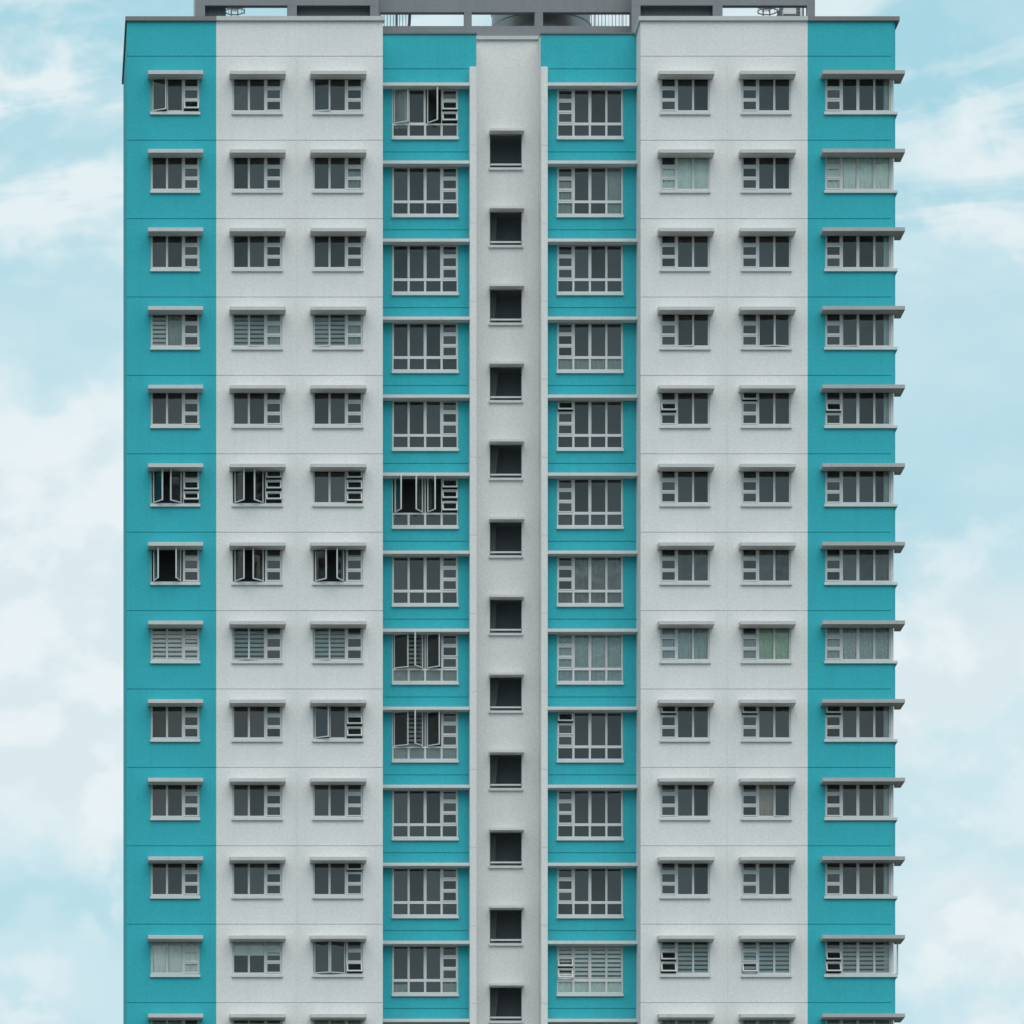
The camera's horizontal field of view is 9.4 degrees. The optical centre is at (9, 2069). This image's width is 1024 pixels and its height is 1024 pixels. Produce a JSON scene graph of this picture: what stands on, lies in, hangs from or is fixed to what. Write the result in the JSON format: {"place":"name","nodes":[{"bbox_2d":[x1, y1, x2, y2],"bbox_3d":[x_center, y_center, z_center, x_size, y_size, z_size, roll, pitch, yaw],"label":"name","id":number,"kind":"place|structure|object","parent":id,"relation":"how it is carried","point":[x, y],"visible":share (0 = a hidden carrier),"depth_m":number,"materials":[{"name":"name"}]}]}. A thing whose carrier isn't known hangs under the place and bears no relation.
{"place":"outdoors","nodes":[
{"label":"outdoors","id":0,"kind":"place"},
{"bbox_2d":[0,0,1023,1023],"label":"sky","id":1,"kind":"structure","parent":0,"point":[959,98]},
{"bbox_2d":[122,0,904,1023],"bbox_3d":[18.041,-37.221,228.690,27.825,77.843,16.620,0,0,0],"label":"apartment tower","id":2,"kind":"structure","parent":0,"point":[512,546],"depth_m":221.02,"materials":[{"name":"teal paint"}]},
{"bbox_2d":[148,70,202,114],"bbox_3d":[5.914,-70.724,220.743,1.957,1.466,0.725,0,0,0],"label":"window","id":3,"kind":"structure","parent":2,"relation":"in","point":[166,75],"depth_m":220.89,"materials":[{"name":"metal"}]},
{"bbox_2d":[148,149,202,192],"bbox_3d":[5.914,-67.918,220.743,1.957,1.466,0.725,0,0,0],"label":"window","id":4,"kind":"structure","parent":2,"relation":"in","point":[152,153],"depth_m":220.89,"materials":[{"name":"metal"}]},
{"bbox_2d":[148,228,202,271],"bbox_3d":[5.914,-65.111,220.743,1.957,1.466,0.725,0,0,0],"label":"window","id":5,"kind":"structure","parent":2,"relation":"in","point":[183,232],"depth_m":221.00,"materials":[{"name":"metal"}]},
{"bbox_2d":[148,306,202,349],"bbox_3d":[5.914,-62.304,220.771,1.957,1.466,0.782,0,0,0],"label":"window","id":6,"kind":"structure","parent":2,"relation":"in","point":[175,323],"depth_m":221.05,"materials":[{"name":"metal"}]},
{"bbox_2d":[148,385,202,428],"bbox_3d":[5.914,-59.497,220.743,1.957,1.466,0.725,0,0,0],"label":"window","id":7,"kind":"structure","parent":2,"relation":"in","point":[183,389],"depth_m":221.00,"materials":[{"name":"metal"}]},
{"bbox_2d":[148,464,202,506],"bbox_3d":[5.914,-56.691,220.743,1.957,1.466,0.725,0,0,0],"label":"window","id":8,"kind":"structure","parent":2,"relation":"in","point":[198,468],"depth_m":220.89,"materials":[{"name":"metal"}]},
{"bbox_2d":[148,542,202,584],"bbox_3d":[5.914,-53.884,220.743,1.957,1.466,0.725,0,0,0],"label":"window","id":9,"kind":"structure","parent":2,"relation":"in","point":[198,546],"depth_m":220.89,"materials":[{"name":"metal"}]},
{"bbox_2d":[148,621,202,663],"bbox_3d":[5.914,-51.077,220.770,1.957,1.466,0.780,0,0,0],"label":"window","id":10,"kind":"structure","parent":2,"relation":"in","point":[183,625],"depth_m":221.05,"materials":[{"name":"metal"}]},
{"bbox_2d":[148,699,202,741],"bbox_3d":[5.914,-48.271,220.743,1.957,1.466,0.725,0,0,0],"label":"window","id":11,"kind":"structure","parent":2,"relation":"in","point":[183,703],"depth_m":220.94,"materials":[{"name":"metal"}]},
{"bbox_2d":[148,778,202,820],"bbox_3d":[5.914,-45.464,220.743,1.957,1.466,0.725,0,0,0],"label":"window","id":12,"kind":"structure","parent":2,"relation":"in","point":[151,781],"depth_m":221.00,"materials":[{"name":"metal"}]},
{"bbox_2d":[148,857,202,898],"bbox_3d":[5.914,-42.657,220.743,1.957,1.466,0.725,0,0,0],"label":"window","id":13,"kind":"structure","parent":2,"relation":"in","point":[151,860],"depth_m":221.00,"materials":[{"name":"metal"}]},
{"bbox_2d":[148,935,202,976],"bbox_3d":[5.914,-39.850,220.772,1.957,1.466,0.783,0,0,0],"label":"window","id":14,"kind":"structure","parent":2,"relation":"in","point":[170,954],"depth_m":221.11,"materials":[{"name":"metal"}]},
{"bbox_2d":[148,1014,202,1023],"bbox_3d":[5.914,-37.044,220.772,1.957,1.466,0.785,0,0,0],"label":"window","id":15,"kind":"structure","parent":2,"relation":"in","point":[155,1018],"depth_m":220.62,"materials":[{"name":"metal"}]},
{"bbox_2d":[229,70,285,114],"bbox_3d":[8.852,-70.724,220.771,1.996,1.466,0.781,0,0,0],"label":"window","id":16,"kind":"structure","parent":2,"relation":"in","point":[240,79],"depth_m":221.05,"materials":[{"name":"metal"}]},
{"bbox_2d":[229,149,285,192],"bbox_3d":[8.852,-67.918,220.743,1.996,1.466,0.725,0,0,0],"label":"window","id":17,"kind":"structure","parent":2,"relation":"in","point":[234,153],"depth_m":220.89,"materials":[{"name":"metal"}]},
{"bbox_2d":[229,228,285,271],"bbox_3d":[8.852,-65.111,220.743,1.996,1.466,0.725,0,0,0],"label":"window","id":18,"kind":"structure","parent":2,"relation":"in","point":[265,232],"depth_m":220.89,"materials":[{"name":"metal"}]},
{"bbox_2d":[229,306,285,349],"bbox_3d":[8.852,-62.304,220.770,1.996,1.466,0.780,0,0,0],"label":"window","id":19,"kind":"structure","parent":2,"relation":"in","point":[272,323],"depth_m":221.05,"materials":[{"name":"metal"}]},
{"bbox_2d":[229,385,285,428],"bbox_3d":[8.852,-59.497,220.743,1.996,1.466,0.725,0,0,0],"label":"window","id":20,"kind":"structure","parent":2,"relation":"in","point":[265,389],"depth_m":220.89,"materials":[{"name":"metal"}]},
{"bbox_2d":[229,464,285,506],"bbox_3d":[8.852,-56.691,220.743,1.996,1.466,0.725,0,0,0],"label":"window","id":21,"kind":"structure","parent":2,"relation":"in","point":[234,468],"depth_m":220.89,"materials":[{"name":"metal"}]},
{"bbox_2d":[229,542,285,584],"bbox_3d":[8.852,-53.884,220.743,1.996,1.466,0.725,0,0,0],"label":"window","id":22,"kind":"structure","parent":2,"relation":"in","point":[234,546],"depth_m":220.89,"materials":[{"name":"metal"}]},
{"bbox_2d":[229,621,285,663],"bbox_3d":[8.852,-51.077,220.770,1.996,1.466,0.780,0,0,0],"label":"window","id":23,"kind":"structure","parent":2,"relation":"in","point":[248,625],"depth_m":221.05,"materials":[{"name":"metal"}]},
{"bbox_2d":[229,699,285,741],"bbox_3d":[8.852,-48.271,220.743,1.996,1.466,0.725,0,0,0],"label":"window","id":24,"kind":"structure","parent":2,"relation":"in","point":[265,703],"depth_m":220.89,"materials":[{"name":"metal"}]},
{"bbox_2d":[229,778,285,820],"bbox_3d":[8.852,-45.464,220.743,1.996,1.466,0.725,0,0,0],"label":"window","id":25,"kind":"structure","parent":2,"relation":"in","point":[232,781],"depth_m":221.00,"materials":[{"name":"metal"}]},
{"bbox_2d":[229,857,285,898],"bbox_3d":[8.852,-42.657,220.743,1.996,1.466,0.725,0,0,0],"label":"window","id":26,"kind":"structure","parent":2,"relation":"in","point":[232,860],"depth_m":221.00,"materials":[{"name":"metal"}]},
{"bbox_2d":[229,935,285,976],"bbox_3d":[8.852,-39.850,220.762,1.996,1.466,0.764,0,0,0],"label":"window","id":27,"kind":"structure","parent":2,"relation":"in","point":[242,945],"depth_m":221.05,"materials":[{"name":"metal"}]},
{"bbox_2d":[229,1014,285,1023],"bbox_3d":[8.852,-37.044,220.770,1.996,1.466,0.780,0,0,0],"label":"window","id":28,"kind":"structure","parent":2,"relation":"in","point":[234,1017],"depth_m":220.62,"materials":[{"name":"metal"}]},
{"bbox_2d":[310,70,366,114],"bbox_3d":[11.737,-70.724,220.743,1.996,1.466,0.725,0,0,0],"label":"window","id":29,"kind":"structure","parent":2,"relation":"in","point":[346,75],"depth_m":220.89,"materials":[{"name":"metal"}]},
{"bbox_2d":[310,149,366,192],"bbox_3d":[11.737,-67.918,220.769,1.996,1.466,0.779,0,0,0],"label":"window","id":30,"kind":"structure","parent":2,"relation":"in","point":[353,180],"depth_m":220.94,"materials":[{"name":"metal"}]},
{"bbox_2d":[310,228,366,271],"bbox_3d":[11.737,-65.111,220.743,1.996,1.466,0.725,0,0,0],"label":"window","id":31,"kind":"structure","parent":2,"relation":"in","point":[346,232],"depth_m":220.89,"materials":[{"name":"metal"}]},
{"bbox_2d":[310,306,366,349],"bbox_3d":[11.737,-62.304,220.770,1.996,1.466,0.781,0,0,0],"label":"window","id":32,"kind":"structure","parent":2,"relation":"in","point":[353,323],"depth_m":221.05,"materials":[{"name":"metal"}]},
{"bbox_2d":[310,385,366,428],"bbox_3d":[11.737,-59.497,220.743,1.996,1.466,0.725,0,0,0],"label":"window","id":33,"kind":"structure","parent":2,"relation":"in","point":[346,389],"depth_m":220.89,"materials":[{"name":"metal"}]},
{"bbox_2d":[310,464,366,506],"bbox_3d":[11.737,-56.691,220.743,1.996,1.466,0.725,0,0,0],"label":"window","id":34,"kind":"structure","parent":2,"relation":"in","point":[346,468],"depth_m":220.89,"materials":[{"name":"metal"}]},
{"bbox_2d":[310,542,366,584],"bbox_3d":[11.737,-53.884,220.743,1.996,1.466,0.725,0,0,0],"label":"window","id":35,"kind":"structure","parent":2,"relation":"in","point":[315,546],"depth_m":220.89,"materials":[{"name":"metal"}]},
{"bbox_2d":[310,621,366,663],"bbox_3d":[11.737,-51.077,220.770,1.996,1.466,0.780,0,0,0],"label":"window","id":36,"kind":"structure","parent":2,"relation":"in","point":[329,625],"depth_m":221.05,"materials":[{"name":"metal"}]},
{"bbox_2d":[310,699,366,741],"bbox_3d":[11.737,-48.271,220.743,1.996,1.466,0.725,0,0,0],"label":"window","id":37,"kind":"structure","parent":2,"relation":"in","point":[346,703],"depth_m":220.89,"materials":[{"name":"metal"}]},
{"bbox_2d":[310,778,366,820],"bbox_3d":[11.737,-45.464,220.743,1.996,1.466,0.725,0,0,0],"label":"window","id":38,"kind":"structure","parent":2,"relation":"in","point":[313,781],"depth_m":221.00,"materials":[{"name":"metal"}]},
{"bbox_2d":[310,857,366,898],"bbox_3d":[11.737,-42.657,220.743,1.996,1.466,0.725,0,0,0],"label":"window","id":39,"kind":"structure","parent":2,"relation":"in","point":[313,860],"depth_m":220.94,"materials":[{"name":"metal"}]},
{"bbox_2d":[310,935,366,976],"bbox_3d":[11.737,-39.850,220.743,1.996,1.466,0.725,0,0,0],"label":"window","id":40,"kind":"structure","parent":2,"relation":"in","point":[313,938],"depth_m":220.89,"materials":[{"name":"metal"}]},
{"bbox_2d":[310,1014,366,1023],"bbox_3d":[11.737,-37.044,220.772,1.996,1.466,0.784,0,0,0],"label":"window","id":41,"kind":"structure","parent":2,"relation":"in","point":[317,1018],"depth_m":220.62,"materials":[{"name":"metal"}]},
{"bbox_2d":[392,86,458,139],"bbox_3d":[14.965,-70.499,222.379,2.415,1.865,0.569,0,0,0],"label":"wide window","id":42,"kind":"structure","parent":2,"relation":"in","point":[400,97],"depth_m":222.51,"materials":[{"name":"metal"}]},
{"bbox_2d":[392,167,458,217],"bbox_3d":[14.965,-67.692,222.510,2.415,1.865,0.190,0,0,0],"label":"wide window","id":43,"kind":"structure","parent":2,"relation":"in","point":[425,201],"depth_m":222.57,"materials":[{"name":"metal"}]},
{"bbox_2d":[392,245,458,295],"bbox_3d":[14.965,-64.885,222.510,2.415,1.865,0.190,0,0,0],"label":"wide window","id":44,"kind":"structure","parent":2,"relation":"in","point":[442,256],"depth_m":222.57,"materials":[{"name":"metal"}]},
{"bbox_2d":[392,323,458,373],"bbox_3d":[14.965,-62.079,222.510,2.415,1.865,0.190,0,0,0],"label":"wide window","id":45,"kind":"structure","parent":2,"relation":"in","point":[394,371],"depth_m":222.51,"materials":[{"name":"metal"}]},
{"bbox_2d":[392,401,458,450],"bbox_3d":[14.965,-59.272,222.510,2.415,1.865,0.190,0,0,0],"label":"wide window","id":46,"kind":"structure","parent":2,"relation":"in","point":[441,435],"depth_m":222.57,"materials":[{"name":"metal"}]},
{"bbox_2d":[392,475,458,528],"bbox_3d":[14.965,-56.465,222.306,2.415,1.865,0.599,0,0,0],"label":"wide window","id":47,"kind":"structure","parent":2,"relation":"in","point":[408,526],"depth_m":222.51,"materials":[{"name":"metal"}]},
{"bbox_2d":[392,557,458,606],"bbox_3d":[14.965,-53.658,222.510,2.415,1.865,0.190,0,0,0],"label":"wide window","id":48,"kind":"structure","parent":2,"relation":"in","point":[441,591],"depth_m":222.57,"materials":[{"name":"metal"}]},
{"bbox_2d":[392,631,458,684],"bbox_3d":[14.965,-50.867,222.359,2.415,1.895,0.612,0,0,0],"label":"wide window","id":49,"kind":"structure","parent":2,"relation":"in","point":[422,676],"depth_m":222.57,"materials":[{"name":"metal"}]},
{"bbox_2d":[392,709,458,762],"bbox_3d":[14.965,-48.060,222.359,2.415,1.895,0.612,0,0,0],"label":"wide window","id":50,"kind":"structure","parent":2,"relation":"in","point":[414,752],"depth_m":222.57,"materials":[{"name":"metal"}]},
{"bbox_2d":[392,790,458,840],"bbox_3d":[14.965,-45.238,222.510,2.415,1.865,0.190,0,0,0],"label":"wide window","id":51,"kind":"structure","parent":2,"relation":"in","point":[394,838],"depth_m":222.51,"materials":[{"name":"metal"}]},
{"bbox_2d":[392,868,458,918],"bbox_3d":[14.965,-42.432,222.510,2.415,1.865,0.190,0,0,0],"label":"wide window","id":52,"kind":"structure","parent":2,"relation":"in","point":[394,916],"depth_m":222.51,"materials":[{"name":"metal"}]},
{"bbox_2d":[392,946,458,995],"bbox_3d":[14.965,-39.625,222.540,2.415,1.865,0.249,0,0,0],"label":"wide window","id":53,"kind":"structure","parent":2,"relation":"in","point":[450,989],"depth_m":222.57,"materials":[{"name":"metal"}]},
{"bbox_2d":[557,89,623,139],"bbox_3d":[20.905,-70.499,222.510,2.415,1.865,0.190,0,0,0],"label":"wide window","id":54,"kind":"structure","parent":2,"relation":"in","point":[572,100],"depth_m":222.57,"materials":[{"name":"metal"}]},
{"bbox_2d":[557,167,623,217],"bbox_3d":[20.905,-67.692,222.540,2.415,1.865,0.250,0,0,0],"label":"wide window","id":55,"kind":"structure","parent":2,"relation":"in","point":[613,201],"depth_m":222.57,"materials":[{"name":"metal"}]},
{"bbox_2d":[557,245,623,295],"bbox_3d":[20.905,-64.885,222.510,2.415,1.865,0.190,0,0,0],"label":"wide window","id":56,"kind":"structure","parent":2,"relation":"in","point":[571,256],"depth_m":222.57,"materials":[{"name":"metal"}]},
{"bbox_2d":[557,323,623,373],"bbox_3d":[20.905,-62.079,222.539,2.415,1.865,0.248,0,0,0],"label":"wide window","id":57,"kind":"structure","parent":2,"relation":"in","point":[566,364],"depth_m":222.57,"materials":[{"name":"metal"}]},
{"bbox_2d":[557,401,623,450],"bbox_3d":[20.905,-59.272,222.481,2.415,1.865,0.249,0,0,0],"label":"wide window","id":58,"kind":"structure","parent":2,"relation":"in","point":[572,423],"depth_m":222.51,"materials":[{"name":"metal"}]},
{"bbox_2d":[557,479,623,528],"bbox_3d":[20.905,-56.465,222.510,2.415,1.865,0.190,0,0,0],"label":"wide window","id":59,"kind":"structure","parent":2,"relation":"in","point":[572,489],"depth_m":222.51,"materials":[{"name":"metal"}]},
{"bbox_2d":[557,557,623,606],"bbox_3d":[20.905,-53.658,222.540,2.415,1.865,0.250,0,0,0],"label":"wide window","id":60,"kind":"structure","parent":2,"relation":"in","point":[595,581],"depth_m":222.62,"materials":[{"name":"metal"}]},
{"bbox_2d":[557,634,623,684],"bbox_3d":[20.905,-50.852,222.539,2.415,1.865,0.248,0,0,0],"label":"wide window","id":61,"kind":"structure","parent":2,"relation":"in","point":[582,659],"depth_m":222.62,"materials":[{"name":"metal"}]},
{"bbox_2d":[557,712,623,762],"bbox_3d":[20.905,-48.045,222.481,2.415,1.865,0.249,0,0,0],"label":"wide window","id":62,"kind":"structure","parent":2,"relation":"in","point":[572,735],"depth_m":222.51,"materials":[{"name":"metal"}]},
{"bbox_2d":[557,790,623,840],"bbox_3d":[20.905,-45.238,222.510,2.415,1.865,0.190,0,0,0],"label":"wide window","id":63,"kind":"structure","parent":2,"relation":"in","point":[559,838],"depth_m":222.51,"materials":[{"name":"metal"}]},
{"bbox_2d":[557,868,623,918],"bbox_3d":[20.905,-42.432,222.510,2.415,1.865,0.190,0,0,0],"label":"wide window","id":64,"kind":"structure","parent":2,"relation":"in","point":[559,916],"depth_m":222.51,"materials":[{"name":"metal"}]},
{"bbox_2d":[557,946,623,995],"bbox_3d":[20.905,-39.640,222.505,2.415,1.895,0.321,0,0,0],"label":"wide window","id":65,"kind":"structure","parent":2,"relation":"in","point":[579,986],"depth_m":222.62,"materials":[{"name":"metal"}]},
{"bbox_2d":[657,70,714,114],"bbox_3d":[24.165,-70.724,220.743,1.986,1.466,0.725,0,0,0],"label":"window","id":66,"kind":"structure","parent":2,"relation":"in","point":[676,75],"depth_m":220.94,"materials":[{"name":"metal"}]},
{"bbox_2d":[657,149,714,192],"bbox_3d":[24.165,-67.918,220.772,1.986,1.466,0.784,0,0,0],"label":"window","id":67,"kind":"structure","parent":2,"relation":"in","point":[690,173],"depth_m":221.05,"materials":[{"name":"metal"}]},
{"bbox_2d":[657,228,714,271],"bbox_3d":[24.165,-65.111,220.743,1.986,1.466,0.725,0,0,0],"label":"window","id":68,"kind":"structure","parent":2,"relation":"in","point":[676,232],"depth_m":220.94,"materials":[{"name":"metal"}]},
{"bbox_2d":[657,306,714,349],"bbox_3d":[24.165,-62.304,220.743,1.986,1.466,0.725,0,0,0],"label":"window","id":69,"kind":"structure","parent":2,"relation":"in","point":[662,310],"depth_m":220.94,"materials":[{"name":"metal"}]},
{"bbox_2d":[657,385,714,428],"bbox_3d":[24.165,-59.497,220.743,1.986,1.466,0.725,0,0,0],"label":"window","id":70,"kind":"structure","parent":2,"relation":"in","point":[676,389],"depth_m":220.89,"materials":[{"name":"metal"}]},
{"bbox_2d":[657,464,714,506],"bbox_3d":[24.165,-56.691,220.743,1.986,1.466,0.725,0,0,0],"label":"window","id":71,"kind":"structure","parent":2,"relation":"in","point":[676,468],"depth_m":220.94,"materials":[{"name":"metal"}]},
{"bbox_2d":[657,542,714,584],"bbox_3d":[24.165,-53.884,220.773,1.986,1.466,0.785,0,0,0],"label":"window","id":72,"kind":"structure","parent":2,"relation":"in","point":[692,559],"depth_m":221.05,"materials":[{"name":"metal"}]},
{"bbox_2d":[657,621,714,663],"bbox_3d":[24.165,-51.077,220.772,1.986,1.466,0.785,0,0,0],"label":"window","id":73,"kind":"structure","parent":2,"relation":"in","point":[681,642],"depth_m":221.11,"materials":[{"name":"metal"}]},
{"bbox_2d":[657,699,714,741],"bbox_3d":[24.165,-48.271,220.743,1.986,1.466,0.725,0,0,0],"label":"window","id":74,"kind":"structure","parent":2,"relation":"in","point":[676,703],"depth_m":220.89,"materials":[{"name":"metal"}]},
{"bbox_2d":[657,778,714,820],"bbox_3d":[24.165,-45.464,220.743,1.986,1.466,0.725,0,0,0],"label":"window","id":75,"kind":"structure","parent":2,"relation":"in","point":[660,781],"depth_m":221.00,"materials":[{"name":"metal"}]},
{"bbox_2d":[657,857,714,898],"bbox_3d":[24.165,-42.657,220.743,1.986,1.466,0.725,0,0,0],"label":"window","id":76,"kind":"structure","parent":2,"relation":"in","point":[660,860],"depth_m":221.00,"materials":[{"name":"metal"}]},
{"bbox_2d":[657,935,714,976],"bbox_3d":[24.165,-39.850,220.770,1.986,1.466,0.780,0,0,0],"label":"window","id":77,"kind":"structure","parent":2,"relation":"in","point":[676,939],"depth_m":221.05,"materials":[{"name":"metal"}]},
{"bbox_2d":[657,1014,714,1023],"bbox_3d":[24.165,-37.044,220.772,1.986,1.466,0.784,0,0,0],"label":"window","id":78,"kind":"structure","parent":2,"relation":"in","point":[664,1018],"depth_m":220.62,"materials":[{"name":"concrete"}]},
{"bbox_2d":[738,70,795,114],"bbox_3d":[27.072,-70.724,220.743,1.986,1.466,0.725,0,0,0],"label":"window","id":79,"kind":"structure","parent":2,"relation":"in","point":[757,75],"depth_m":220.94,"materials":[{"name":"metal"}]},
{"bbox_2d":[738,149,795,192],"bbox_3d":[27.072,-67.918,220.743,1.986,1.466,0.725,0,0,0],"label":"window","id":80,"kind":"structure","parent":2,"relation":"in","point":[743,153],"depth_m":220.89,"materials":[{"name":"metal"}]},
{"bbox_2d":[738,228,795,271],"bbox_3d":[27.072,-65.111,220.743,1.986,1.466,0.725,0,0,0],"label":"window","id":81,"kind":"structure","parent":2,"relation":"in","point":[757,232],"depth_m":220.89,"materials":[{"name":"metal"}]},
{"bbox_2d":[738,306,795,349],"bbox_3d":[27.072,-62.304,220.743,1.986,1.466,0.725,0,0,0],"label":"window","id":82,"kind":"structure","parent":2,"relation":"in","point":[743,310],"depth_m":220.94,"materials":[{"name":"metal"}]},
{"bbox_2d":[738,385,795,428],"bbox_3d":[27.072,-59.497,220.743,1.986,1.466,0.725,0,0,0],"label":"window","id":83,"kind":"structure","parent":2,"relation":"in","point":[742,389],"depth_m":220.89,"materials":[{"name":"metal"}]},
{"bbox_2d":[738,464,795,506],"bbox_3d":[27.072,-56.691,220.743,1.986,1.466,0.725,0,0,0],"label":"window","id":84,"kind":"structure","parent":2,"relation":"in","point":[757,468],"depth_m":221.00,"materials":[{"name":"metal"}]},
{"bbox_2d":[738,542,795,584],"bbox_3d":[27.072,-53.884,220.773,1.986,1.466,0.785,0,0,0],"label":"window","id":85,"kind":"structure","parent":2,"relation":"in","point":[773,559],"depth_m":221.05,"materials":[{"name":"metal"}]},
{"bbox_2d":[738,621,795,663],"bbox_3d":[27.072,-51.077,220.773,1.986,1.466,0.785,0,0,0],"label":"window","id":86,"kind":"structure","parent":2,"relation":"in","point":[772,644],"depth_m":221.11,"materials":[{"name":"metal"}]},
{"bbox_2d":[738,699,795,741],"bbox_3d":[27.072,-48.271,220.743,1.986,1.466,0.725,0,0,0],"label":"window","id":87,"kind":"structure","parent":2,"relation":"in","point":[742,703],"depth_m":220.89,"materials":[{"name":"metal"}]},
{"bbox_2d":[738,778,795,820],"bbox_3d":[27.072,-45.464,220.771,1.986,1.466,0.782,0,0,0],"label":"window","id":88,"kind":"structure","parent":2,"relation":"in","point":[765,787],"depth_m":221.05,"materials":[{"name":"metal"}]},
{"bbox_2d":[738,857,795,898],"bbox_3d":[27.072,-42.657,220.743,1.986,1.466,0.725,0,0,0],"label":"window","id":89,"kind":"structure","parent":2,"relation":"in","point":[741,860],"depth_m":221.00,"materials":[{"name":"metal"}]},
{"bbox_2d":[738,935,795,976],"bbox_3d":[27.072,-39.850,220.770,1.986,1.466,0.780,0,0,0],"label":"window","id":90,"kind":"structure","parent":2,"relation":"in","point":[757,939],"depth_m":221.05,"materials":[{"name":"metal"}]},
{"bbox_2d":[738,1014,795,1023],"bbox_3d":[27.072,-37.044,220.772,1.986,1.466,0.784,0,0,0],"label":"window","id":91,"kind":"structure","parent":2,"relation":"in","point":[745,1018],"depth_m":220.62,"materials":[{"name":"metal"}]},
{"bbox_2d":[777,8,803,15],"bbox_3d":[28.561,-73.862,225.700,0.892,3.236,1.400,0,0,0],"label":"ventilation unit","id":92,"kind":"object","parent":2,"relation":"on","point":[790,11],"visible":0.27,"depth_m":225.18,"materials":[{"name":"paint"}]},
{"bbox_2d":[820,70,904,118],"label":"corner window","id":93,"kind":"structure","parent":2,"relation":"in","point":[890,77],"depth_m":220.94,"materials":[{"name":"metal"}]},
{"bbox_2d":[820,149,904,196],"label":"corner window","id":94,"kind":"structure","parent":2,"relation":"in","point":[846,170],"depth_m":221.05,"materials":[{"name":"metal"}]},
{"bbox_2d":[820,227,904,275],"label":"corner window","id":95,"kind":"structure","parent":2,"relation":"in","point":[889,234],"depth_m":220.94,"materials":[{"name":"metal"}]},
{"bbox_2d":[820,306,904,353],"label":"corner window","id":96,"kind":"structure","parent":2,"relation":"in","point":[890,313],"depth_m":221.00,"materials":[{"name":"metal"}]},
{"bbox_2d":[820,385,904,431],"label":"corner window","id":97,"kind":"structure","parent":2,"relation":"in","point":[889,392],"depth_m":220.94,"materials":[{"name":"metal"}]},
{"bbox_2d":[820,463,904,509],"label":"corner window","id":98,"kind":"structure","parent":2,"relation":"in","point":[889,470],"depth_m":221.00,"materials":[{"name":"metal"}]},
{"bbox_2d":[820,542,904,588],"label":"corner window","id":99,"kind":"structure","parent":2,"relation":"in","point":[860,563],"depth_m":221.05,"materials":[{"name":"metal"}]},
{"bbox_2d":[820,620,904,666],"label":"corner window","id":100,"kind":"structure","parent":2,"relation":"in","point":[846,641],"depth_m":221.05,"materials":[{"name":"metal"}]},
{"bbox_2d":[820,699,904,744],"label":"corner window","id":101,"kind":"structure","parent":2,"relation":"in","point":[889,705],"depth_m":221.00,"materials":[{"name":"metal"}]},
{"bbox_2d":[820,778,904,822],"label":"corner window","id":102,"kind":"structure","parent":2,"relation":"in","point":[889,784],"depth_m":221.00,"materials":[{"name":"metal"}]},
{"bbox_2d":[820,856,904,900],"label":"corner window","id":103,"kind":"structure","parent":2,"relation":"in","point":[889,862],"depth_m":221.00,"materials":[{"name":"metal"}]},
{"bbox_2d":[820,935,904,979],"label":"corner window","id":104,"kind":"structure","parent":2,"relation":"in","point":[888,941],"depth_m":221.05,"materials":[{"name":"metal"}]},
{"bbox_2d":[820,1014,904,1023],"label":"corner window","id":105,"kind":"structure","parent":2,"relation":"in","point":[829,1018],"depth_m":220.67,"materials":[{"name":"metal"}]},
{"bbox_2d":[491,15,590,25],"bbox_3d":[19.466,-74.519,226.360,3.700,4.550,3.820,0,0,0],"label":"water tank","id":106,"kind":"object","parent":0,"point":[548,20],"visible":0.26,"depth_m":224.79,"materials":[{"name":"metal"}]}
]}

